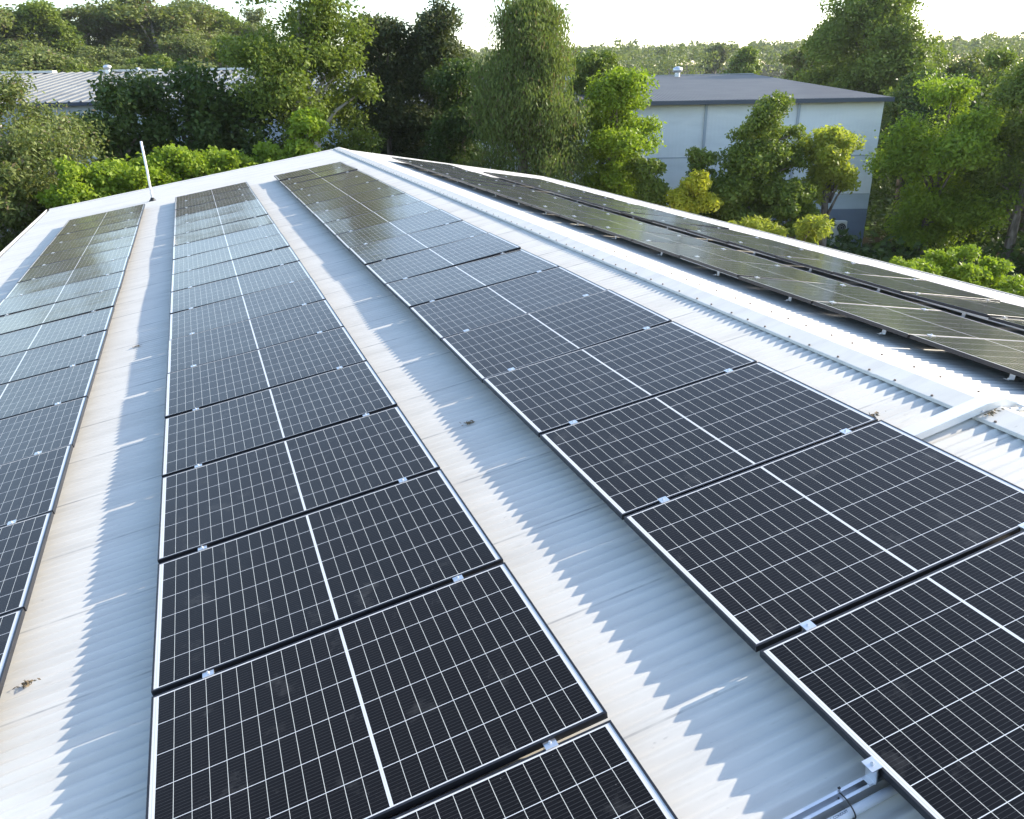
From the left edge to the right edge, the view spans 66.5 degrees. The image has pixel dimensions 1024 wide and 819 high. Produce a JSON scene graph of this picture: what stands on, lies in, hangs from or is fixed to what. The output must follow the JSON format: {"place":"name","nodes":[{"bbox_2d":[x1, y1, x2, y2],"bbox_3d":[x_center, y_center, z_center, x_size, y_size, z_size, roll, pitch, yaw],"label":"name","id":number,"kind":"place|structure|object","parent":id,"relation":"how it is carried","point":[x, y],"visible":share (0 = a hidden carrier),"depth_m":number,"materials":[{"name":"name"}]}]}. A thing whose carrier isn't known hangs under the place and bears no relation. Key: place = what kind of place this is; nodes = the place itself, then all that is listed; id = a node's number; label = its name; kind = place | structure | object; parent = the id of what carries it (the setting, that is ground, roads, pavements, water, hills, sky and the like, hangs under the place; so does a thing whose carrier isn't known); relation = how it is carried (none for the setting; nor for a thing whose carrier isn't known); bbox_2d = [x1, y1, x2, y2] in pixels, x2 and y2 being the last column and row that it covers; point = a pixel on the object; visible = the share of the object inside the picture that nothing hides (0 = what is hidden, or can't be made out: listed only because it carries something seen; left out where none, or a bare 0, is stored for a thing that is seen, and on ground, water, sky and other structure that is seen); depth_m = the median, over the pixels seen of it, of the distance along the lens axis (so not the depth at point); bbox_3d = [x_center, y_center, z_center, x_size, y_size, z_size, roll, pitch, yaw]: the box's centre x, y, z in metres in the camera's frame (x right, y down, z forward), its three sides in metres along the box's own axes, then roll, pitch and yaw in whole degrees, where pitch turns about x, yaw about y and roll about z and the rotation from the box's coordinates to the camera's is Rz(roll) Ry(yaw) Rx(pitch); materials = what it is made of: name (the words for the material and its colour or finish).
{"place":"outdoors","nodes":[
{"label":"outdoors","id":0,"kind":"place"},
{"bbox_2d":[0,0,1023,65],"label":"sky","id":1,"kind":"structure","parent":0,"point":[597,22],"materials":[{"name":"white"}]},
{"bbox_2d":[565,64,1023,275],"bbox_3d":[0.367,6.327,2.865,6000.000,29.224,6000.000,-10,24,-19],"label":"ground","id":2,"kind":"structure","parent":0,"point":[865,240],"depth_m":50.74,"materials":[{"name":"green plant"}]},
{"bbox_2d":[0,161,43,251],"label":"eucalypt tree","id":3,"kind":"object","parent":2,"relation":"on","point":[13,186],"visible":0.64,"depth_m":24.21,"materials":[{"name":"green plant"}]},
{"bbox_2d":[0,47,86,73],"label":"hill tree","id":4,"kind":"object","parent":2,"relation":"on","point":[29,60],"visible":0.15,"depth_m":75.53,"materials":[{"name":"green plant"}]},
{"bbox_2d":[1,0,87,55],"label":"hill tree","id":5,"kind":"object","parent":2,"relation":"on","point":[45,17],"visible":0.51,"depth_m":99.38,"materials":[{"name":"green plant"}]},
{"bbox_2d":[0,64,113,241],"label":"eucalypt tree","id":6,"kind":"object","parent":2,"relation":"on","point":[30,144],"visible":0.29,"depth_m":26.31,"materials":[{"name":"green plant"}]},
{"bbox_2d":[33,154,126,208],"bbox_3d":[-13.587,-4.616,25.791,2.863,7.340,2.728,-10,24,-19],"label":"bright shrub","id":7,"kind":"object","parent":2,"relation":"on","point":[77,187],"visible":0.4,"depth_m":24.25,"materials":[{"name":"green plant"}]},
{"bbox_2d":[57,3,126,56],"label":"hill tree","id":8,"kind":"object","parent":2,"relation":"on","point":[88,23],"visible":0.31,"depth_m":108.17,"materials":[{"name":"green plant"}]},
{"bbox_2d":[54,70,182,166],"bbox_3d":[-15.887,-8.921,32.819,5.596,9.862,5.873,19,30,39],"label":"broadleaf tree","id":9,"kind":"object","parent":2,"relation":"on","point":[113,99],"visible":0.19,"depth_m":31.09,"materials":[{"name":"green plant"}]},
{"bbox_2d":[85,152,184,197],"bbox_3d":[-12.648,-5.072,27.007,3.579,7.210,3.411,13,27,29],"label":"bright shrub","id":10,"kind":"object","parent":2,"relation":"on","point":[133,170],"visible":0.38,"depth_m":25.21,"materials":[{"name":"green plant"}]},
{"bbox_2d":[82,0,215,65],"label":"hill tree","id":11,"kind":"object","parent":2,"relation":"on","point":[154,24],"visible":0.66,"depth_m":107.88,"materials":[{"name":"green plant"}]},
{"bbox_2d":[151,34,218,65],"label":"hill tree","id":12,"kind":"object","parent":2,"relation":"on","point":[197,47],"visible":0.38,"depth_m":98.06,"materials":[{"name":"green plant"}]},
{"bbox_2d":[87,55,283,161],"bbox_3d":[-14.335,-10.290,35.268,8.335,10.424,8.674,-10,24,-19],"label":"broadleaf tree","id":13,"kind":"object","parent":2,"relation":"on","point":[209,118],"visible":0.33,"depth_m":32.54,"materials":[{"name":"green plant"}]},
{"bbox_2d":[151,143,219,179],"bbox_3d":[-11.509,-5.677,28.039,3.335,7.474,3.864,13,27,29],"label":"bright shrub","id":14,"kind":"object","parent":2,"relation":"on","point":[178,159],"visible":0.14,"depth_m":26.52,"materials":[{"name":"green plant"}]},
{"bbox_2d":[0,68,384,230],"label":"ribbed roof shed","id":15,"kind":"structure","parent":2,"relation":"on","point":[71,89],"depth_m":54.40,"materials":[{"name":"grey metal"}]},
{"bbox_2d":[173,145,257,177],"bbox_3d":[-10.472,-5.993,28.958,3.052,7.286,3.309,-10,24,-19],"label":"bright shrub","id":16,"kind":"object","parent":2,"relation":"on","point":[225,160],"visible":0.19,"depth_m":27.16,"materials":[{"name":"green plant"}]},
{"bbox_2d":[208,0,387,153],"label":"gum tree","id":17,"kind":"object","parent":2,"relation":"on","point":[313,25],"visible":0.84,"depth_m":32.84,"materials":[{"name":"green plant"}]},
{"bbox_2d":[282,106,331,157],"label":"young tree","id":18,"kind":"object","parent":2,"relation":"on","point":[309,123],"visible":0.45,"depth_m":28.80,"materials":[{"name":"green plant"}]},
{"bbox_2d":[323,9,440,155],"bbox_3d":[-6.751,-13.819,40.679,6.376,12.390,6.187,-10,24,-19],"label":"dark tree","id":19,"kind":"object","parent":2,"relation":"on","point":[388,39],"visible":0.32,"depth_m":38.02,"materials":[{"name":"green plant"}]},
{"bbox_2d":[393,0,490,166],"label":"dark tree","id":20,"kind":"object","parent":2,"relation":"on","point":[435,24],"visible":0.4,"depth_m":37.57,"materials":[{"name":"green plant"}]},
{"bbox_2d":[418,57,489,164],"bbox_3d":[-2.213,-11.084,36.891,4.361,10.210,4.296,16,28,34],"label":"dark tree","id":21,"kind":"object","parent":2,"relation":"on","point":[444,132],"visible":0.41,"depth_m":35.45,"materials":[{"name":"green plant"}]},
{"bbox_2d":[0,147,1023,818],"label":"warehouse","id":22,"kind":"structure","parent":2,"relation":"on","point":[712,713],"depth_m":4.92,"materials":[{"name":"white metal"}]},
{"bbox_2d":[401,162,1015,380],"bbox_3d":[0.530,-3.444,13.528,0.117,0.088,20.882,-10,24,-19],"label":"mounting rail","id":23,"kind":"object","parent":22,"relation":"on","point":[1011,377],"visible":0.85,"depth_m":9.10,"materials":[{"name":"silver metal"}]},
{"bbox_2d":[593,226,737,250],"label":"solar panel","id":24,"kind":"object","parent":23,"relation":"on","point":[629,235],"visible":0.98,"depth_m":11.23,"materials":[{"name":"grey"}]},
{"bbox_2d":[632,239,790,266],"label":"solar panel","id":25,"kind":"object","parent":23,"relation":"on","point":[676,250],"visible":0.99,"depth_m":10.24,"materials":[{"name":"grey"}]},
{"bbox_2d":[738,276,940,310],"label":"solar panel","id":26,"kind":"object","parent":23,"relation":"on","point":[809,292],"visible":0.98,"depth_m":8.23,"materials":[{"name":"grey"}]},
{"bbox_2d":[813,301,1023,340],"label":"solar panel","id":27,"kind":"object","parent":23,"relation":"on","point":[906,322],"visible":1,"depth_m":7.24,"materials":[{"name":"grey"}]},
{"bbox_2d":[910,334,1023,377],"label":"solar panel","id":28,"kind":"object","parent":23,"relation":"on","point":[1007,356],"visible":1,"depth_m":6.26,"materials":[{"name":"grey"}]},
{"bbox_2d":[491,175,1023,330],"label":"mounting rail","id":29,"kind":"object","parent":22,"relation":"on","point":[964,313],"visible":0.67,"depth_m":10.52,"materials":[{"name":"silver metal"}]},
{"bbox_2d":[775,256,926,280],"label":"solar panel","id":30,"kind":"object","parent":29,"relation":"on","point":[830,267],"visible":0.98,"depth_m":11.09,"materials":[{"name":"grey"}]},
{"bbox_2d":[783,756,888,818],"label":"cable rail","id":31,"kind":"object","parent":22,"relation":"on","point":[872,781],"visible":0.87,"depth_m":2.69,"materials":[{"name":"silver metal"}]},
{"bbox_2d":[901,393,1023,438],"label":"cable tray","id":32,"kind":"object","parent":22,"relation":"on","point":[943,420],"visible":0.86,"depth_m":4.71,"materials":[{"name":"white metal"}]},
{"bbox_3d":[-5.891,-1.649,11.316,0.115,0.088,18.574,-10,24,-19],"label":"rail","id":33,"kind":"object","parent":22,"relation":"on","visible":0},
{"bbox_2d":[0,512,53,615],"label":"solar panel","id":34,"kind":"object","parent":33,"relation":"on","point":[22,544],"visible":0.97,"depth_m":4.88,"materials":[{"name":"grey"}]},
{"bbox_2d":[0,444,73,526],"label":"solar panel","id":35,"kind":"object","parent":33,"relation":"on","point":[31,486],"visible":0.98,"depth_m":5.82,"materials":[{"name":"grey"}]},
{"bbox_2d":[0,396,87,464],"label":"solar panel","id":36,"kind":"object","parent":33,"relation":"on","point":[55,426],"visible":0.98,"depth_m":6.78,"materials":[{"name":"grey"}]},
{"bbox_2d":[0,360,98,419],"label":"solar panel","id":37,"kind":"object","parent":33,"relation":"on","point":[45,390],"visible":0.99,"depth_m":7.73,"materials":[{"name":"grey"}]},
{"bbox_2d":[0,330,107,384],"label":"solar panel","id":38,"kind":"object","parent":33,"relation":"on","point":[49,358],"visible":0.98,"depth_m":8.69,"materials":[{"name":"grey"}]},
{"bbox_2d":[0,307,114,356],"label":"solar panel","id":39,"kind":"object","parent":33,"relation":"on","point":[42,335],"visible":1,"depth_m":9.65,"materials":[{"name":"grey"}]},
{"bbox_2d":[0,287,120,334],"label":"solar panel","id":40,"kind":"object","parent":33,"relation":"on","point":[100,300],"visible":1,"depth_m":10.61,"materials":[{"name":"grey"}]},
{"bbox_2d":[0,271,124,316],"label":"solar panel","id":41,"kind":"object","parent":33,"relation":"on","point":[25,302],"visible":1,"depth_m":11.58,"materials":[{"name":"grey"}]},
{"bbox_2d":[17,245,132,282],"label":"solar panel","id":42,"kind":"object","parent":33,"relation":"on","point":[43,270],"visible":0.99,"depth_m":13.57,"materials":[{"name":"grey"}]},
{"bbox_2d":[29,235,135,267],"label":"solar panel","id":43,"kind":"object","parent":33,"relation":"on","point":[55,257],"visible":0.98,"depth_m":14.56,"materials":[{"name":"grey"}]},
{"bbox_2d":[39,226,138,255],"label":"solar panel","id":44,"kind":"object","parent":33,"relation":"on","point":[88,240],"visible":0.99,"depth_m":15.56,"materials":[{"name":"grey"}]},
{"bbox_3d":[-7.092,-1.263,10.967,0.096,0.104,18.574,-10,24,-19],"label":"rail","id":45,"kind":"object","parent":22,"relation":"on","visible":0},
{"bbox_2d":[0,608,25,696],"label":"solar panel","id":46,"kind":"object","parent":45,"relation":"on","point":[11,625],"visible":1,"depth_m":4.16,"materials":[{"name":"grey"}]},
{"bbox_2d":[5,256,128,298],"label":"solar panel","id":47,"kind":"object","parent":45,"relation":"on","point":[112,266],"visible":0.97,"depth_m":12.58,"materials":[{"name":"grey"}]},
{"bbox_3d":[-4.179,-1.379,10.142,0.096,0.104,22.036,-10,24,-19],"label":"rail","id":48,"kind":"object","parent":22,"relation":"on","visible":0},
{"bbox_2d":[172,233,289,274],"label":"solar panel","id":49,"kind":"object","parent":48,"relation":"on","point":[233,252],"visible":0.97,"depth_m":12.22,"materials":[{"name":"grey"}]},
{"bbox_2d":[390,720,677,818],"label":"solar panel","id":50,"kind":"object","parent":48,"relation":"on","point":[598,772],"visible":1,"depth_m":2.83,"materials":[{"name":"grey"}]},
{"bbox_3d":[-2.978,-1.765,10.491,0.115,0.088,22.036,-10,24,-19],"label":"rail","id":51,"kind":"object","parent":22,"relation":"on","visible":0},
{"bbox_2d":[173,206,267,235],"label":"solar panel","id":52,"kind":"object","parent":51,"relation":"on","point":[249,213],"visible":1,"depth_m":15.21,"materials":[{"name":"grey"}]},
{"bbox_2d":[173,214,273,245],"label":"solar panel","id":53,"kind":"object","parent":51,"relation":"on","point":[210,232],"visible":0.99,"depth_m":14.22,"materials":[{"name":"grey"}]},
{"bbox_2d":[172,223,280,259],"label":"solar panel","id":54,"kind":"object","parent":51,"relation":"on","point":[213,243],"visible":0.99,"depth_m":13.23,"materials":[{"name":"grey"}]},
{"bbox_2d":[171,246,299,291],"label":"solar panel","id":55,"kind":"object","parent":51,"relation":"on","point":[230,269],"visible":0.98,"depth_m":11.23,"materials":[{"name":"grey"}]},
{"bbox_2d":[170,261,310,313],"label":"solar panel","id":56,"kind":"object","parent":51,"relation":"on","point":[216,291],"visible":0.99,"depth_m":10.24,"materials":[{"name":"grey"}]},
{"bbox_2d":[169,277,325,339],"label":"solar panel","id":57,"kind":"object","parent":51,"relation":"on","point":[291,294],"visible":0.97,"depth_m":9.25,"materials":[{"name":"grey"}]},
{"bbox_2d":[167,299,343,373],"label":"solar panel","id":58,"kind":"object","parent":51,"relation":"on","point":[230,340],"visible":0.98,"depth_m":8.25,"materials":[{"name":"grey"}]},
{"bbox_2d":[164,326,366,418],"bbox_3d":[-2.328,-0.395,7.312,1.762,0.047,1.165,-18,27,-16],"label":"solar panel","id":59,"kind":"object","parent":51,"relation":"on","point":[192,387],"visible":0.98,"depth_m":7.24,"materials":[{"name":"grey"}]},
{"bbox_2d":[162,360,397,477],"bbox_3d":[-1.907,0.018,6.321,1.762,0.047,1.165,-18,26,-15],"label":"solar panel","id":60,"kind":"object","parent":51,"relation":"on","point":[236,426],"visible":0.99,"depth_m":6.23,"materials":[{"name":"grey"}]},
{"bbox_2d":[157,406,439,563],"bbox_3d":[-1.486,0.430,5.328,1.762,0.048,1.165,-18,27,-16],"label":"solar panel","id":61,"kind":"object","parent":51,"relation":"on","point":[225,499],"visible":1,"depth_m":5.23,"materials":[{"name":"grey"}]},
{"bbox_2d":[151,469,503,695],"bbox_3d":[-1.065,0.843,4.336,1.762,0.049,1.165,-18,26,-15],"label":"solar panel","id":62,"kind":"object","parent":51,"relation":"on","point":[230,603],"visible":1,"depth_m":4.22,"materials":[{"name":"grey"}]},
{"bbox_2d":[145,562,607,818],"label":"solar panel","id":63,"kind":"object","parent":51,"relation":"on","point":[395,709],"visible":1,"depth_m":3.27,"materials":[{"name":"grey"}]},
{"bbox_3d":[-0.717,-2.493,11.148,0.115,0.088,22.036,-10,24,-19],"label":"rail","id":64,"kind":"object","parent":22,"relation":"on","visible":0},
{"bbox_2d":[305,186,404,215],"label":"solar panel","id":65,"kind":"object","parent":64,"relation":"on","point":[357,198],"visible":0.98,"depth_m":14.89,"materials":[{"name":"grey"}]},
{"bbox_2d":[313,193,420,223],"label":"solar panel","id":66,"kind":"object","parent":64,"relation":"on","point":[325,216],"visible":0.98,"depth_m":13.90,"materials":[{"name":"grey"}]},
{"bbox_2d":[323,201,438,235],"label":"solar panel","id":67,"kind":"object","parent":64,"relation":"on","point":[338,226],"visible":0.96,"depth_m":12.90,"materials":[{"name":"grey"}]},
{"bbox_2d":[335,209,462,250],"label":"solar panel","id":68,"kind":"object","parent":64,"relation":"on","point":[396,228],"visible":1,"depth_m":11.90,"materials":[{"name":"grey"}]},
{"bbox_2d":[349,220,487,265],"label":"solar panel","id":69,"kind":"object","parent":64,"relation":"on","point":[380,250],"visible":1,"depth_m":10.89,"materials":[{"name":"grey"}]},
{"bbox_2d":[385,249,559,308],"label":"solar panel","id":70,"kind":"object","parent":64,"relation":"on","point":[408,293],"visible":0.98,"depth_m":8.89,"materials":[{"name":"grey"}]},
{"bbox_2d":[410,266,607,341],"bbox_3d":[-0.068,-1.123,7.969,1.762,0.047,1.165,-18,27,-15],"label":"solar panel","id":71,"kind":"object","parent":64,"relation":"on","point":[440,319],"visible":0.99,"depth_m":7.91,"materials":[{"name":"grey"}]},
{"bbox_2d":[441,289,671,382],"bbox_3d":[0.353,-0.710,6.976,1.762,0.049,1.165,-18,27,-15],"label":"solar panel","id":72,"kind":"object","parent":64,"relation":"on","point":[516,342],"visible":0.96,"depth_m":6.91,"materials":[{"name":"grey"}]},
{"bbox_2d":[482,321,756,436],"bbox_3d":[0.774,-0.297,5.985,1.762,0.049,1.165,-18,27,-16],"label":"solar panel","id":73,"kind":"object","parent":64,"relation":"on","point":[551,394],"visible":0.98,"depth_m":5.90,"materials":[{"name":"grey"}]},
{"bbox_3d":[-1.919,-2.107,10.798,0.096,0.104,22.036,-10,24,-19],"label":"rail","id":74,"kind":"object","parent":22,"relation":"on","visible":0},
{"bbox_2d":[365,232,520,285],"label":"solar panel","id":75,"kind":"object","parent":74,"relation":"on","point":[448,255],"visible":1,"depth_m":9.88,"materials":[{"name":"grey"}]},
{"bbox_2d":[540,362,877,519],"bbox_3d":[1.195,0.115,4.993,1.762,0.047,1.165,-18,27,-15],"label":"solar panel","id":76,"kind":"object","parent":74,"relation":"on","point":[621,462],"visible":0.99,"depth_m":4.89,"materials":[{"name":"grey"}]},
{"bbox_2d":[624,420,1023,651],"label":"solar panel","id":77,"kind":"object","parent":74,"relation":"on","point":[760,557],"visible":1,"depth_m":3.89,"materials":[{"name":"grey"}]},
{"bbox_2d":[760,522,1023,818],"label":"solar panel","id":78,"kind":"object","parent":74,"relation":"on","point":[914,688],"visible":1,"depth_m":2.99,"materials":[{"name":"grey"}]},
{"bbox_3d":[3.943,-3.398,14.914,0.095,0.106,18.574,-10,24,-19],"label":"rail","id":79,"kind":"object","parent":22,"relation":"on","visible":0},
{"bbox_2d":[728,241,858,263],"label":"solar panel","id":80,"kind":"object","parent":79,"relation":"on","point":[773,251],"visible":0.96,"depth_m":12.11,"materials":[{"name":"grey"}]},
{"bbox_2d":[833,272,1000,300],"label":"solar panel","id":81,"kind":"object","parent":79,"relation":"on","point":[898,285],"visible":1,"depth_m":10.08,"materials":[{"name":"grey"}]},
{"bbox_2d":[902,292,1023,318],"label":"solar panel","id":82,"kind":"object","parent":79,"relation":"on","point":[985,308],"visible":1,"depth_m":9.08,"materials":[{"name":"grey"}]},
{"bbox_2d":[453,0,599,185],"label":"weeping tree","id":83,"kind":"object","parent":2,"relation":"on","point":[529,108],"visible":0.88,"depth_m":31.17,"materials":[{"name":"green plant"}]},
{"bbox_2d":[58,8,1023,77],"bbox_3d":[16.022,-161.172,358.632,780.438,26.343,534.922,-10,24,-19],"label":"forest","id":84,"kind":"object","parent":2,"relation":"on","point":[664,58],"visible":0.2,"depth_m":242.79,"materials":[{"name":"green plant"}]},
{"bbox_2d":[565,49,627,93],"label":"broadleaf tree","id":85,"kind":"object","parent":2,"relation":"on","point":[590,63],"visible":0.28,"depth_m":45.32,"materials":[{"name":"green plant"}]},
{"bbox_2d":[573,65,666,199],"bbox_3d":[4.622,-9.968,34.556,4.369,9.756,4.654,-10,24,-19],"label":"broadleaf tree","id":86,"kind":"object","parent":2,"relation":"on","point":[618,139],"visible":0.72,"depth_m":32.91,"materials":[{"name":"green plant"}]},
{"bbox_2d":[622,155,670,207],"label":"bushy tree","id":87,"kind":"object","parent":2,"relation":"on","point":[651,188],"visible":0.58,"depth_m":32.88,"materials":[{"name":"green plant"}]},
{"bbox_2d":[404,73,894,246],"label":"grey warehouse","id":88,"kind":"structure","parent":2,"relation":"on","point":[707,111],"depth_m":41.60,"materials":[{"name":"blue metal"}]},
{"bbox_2d":[663,169,723,214],"bbox_3d":[7.475,-7.224,32.984,2.147,5.827,2.656,-20,29,-37],"label":"yellow bush","id":89,"kind":"object","parent":2,"relation":"on","point":[692,195],"visible":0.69,"depth_m":31.82,"materials":[{"name":"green plant"}]},
{"bbox_2d":[699,151,789,225],"bbox_3d":[10.071,-8.107,34.245,3.916,6.398,4.085,-10,24,-19],"label":"broadleaf tree","id":90,"kind":"object","parent":2,"relation":"on","point":[735,188],"visible":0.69,"depth_m":32.73,"materials":[{"name":"green plant"}]},
{"bbox_2d":[714,89,810,217],"bbox_3d":[10.843,-9.393,34.330,3.910,8.678,3.792,-10,24,-19],"label":"broadleaf tree","id":91,"kind":"object","parent":2,"relation":"on","point":[763,129],"visible":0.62,"depth_m":32.68,"materials":[{"name":"green plant"}]},
{"bbox_2d":[759,176,821,238],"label":"broadleaf tree","id":92,"kind":"object","parent":2,"relation":"on","point":[795,195],"visible":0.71,"depth_m":32.14,"materials":[{"name":"green plant"}]},
{"bbox_2d":[792,214,834,244],"bbox_3d":[10.401,-4.881,28.712,2.118,4.746,2.535,-10,24,-19],"label":"shrub","id":93,"kind":"object","parent":2,"relation":"on","point":[815,228],"visible":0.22,"depth_m":27.61,"materials":[{"name":"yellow plant"}]},
{"bbox_2d":[795,123,866,246],"bbox_3d":[13.674,-8.838,34.660,3.012,7.297,3.820,10,25,25],"label":"yellow green tree","id":94,"kind":"object","parent":2,"relation":"on","point":[828,153],"visible":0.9,"depth_m":33.30,"materials":[{"name":"green plant"}]},
{"bbox_2d":[789,0,956,95],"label":"giant tree","id":95,"kind":"object","parent":2,"relation":"on","point":[881,32],"visible":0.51,"depth_m":62.91,"materials":[{"name":"green plant"}]},
{"bbox_2d":[795,160,1023,280],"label":"undergrowth","id":96,"kind":"object","parent":2,"relation":"on","point":[994,244],"visible":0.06,"depth_m":39.36,"materials":[{"name":"green plant"}]},
{"bbox_2d":[876,69,977,207],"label":"broadleaf tree","id":97,"kind":"object","parent":2,"relation":"on","point":[907,98],"visible":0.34,"depth_m":50.73,"materials":[{"name":"green plant"}]},
{"bbox_2d":[859,69,1023,260],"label":"broadleaf tree","id":98,"kind":"object","parent":2,"relation":"on","point":[937,208],"visible":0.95,"depth_m":36.39,"materials":[{"name":"green plant"}]},
{"bbox_2d":[920,244,993,287],"bbox_3d":[12.084,-2.144,21.887,2.104,5.003,1.969,-10,24,-19],"label":"lime shrub","id":99,"kind":"object","parent":2,"relation":"on","point":[969,272],"visible":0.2,"depth_m":20.80,"materials":[{"name":"green plant"}]},
{"bbox_2d":[952,57,1023,271],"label":"broadleaf tree","id":100,"kind":"object","parent":2,"relation":"on","point":[1009,176],"visible":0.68,"depth_m":35.48,"materials":[{"name":"green plant"}]},
{"bbox_2d":[966,45,1022,116],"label":"broadleaf tree","id":101,"kind":"object","parent":2,"relation":"on","point":[998,58],"visible":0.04,"depth_m":49.40,"materials":[{"name":"green plant"}]},
{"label":"rail","id":102,"kind":"object","parent":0,"visible":0},
{"bbox_2d":[680,255,852,285],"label":"solar panel","id":103,"kind":"object","parent":102,"relation":"on","point":[737,269],"visible":0.99,"depth_m":9.23,"materials":[{"name":"grey"}]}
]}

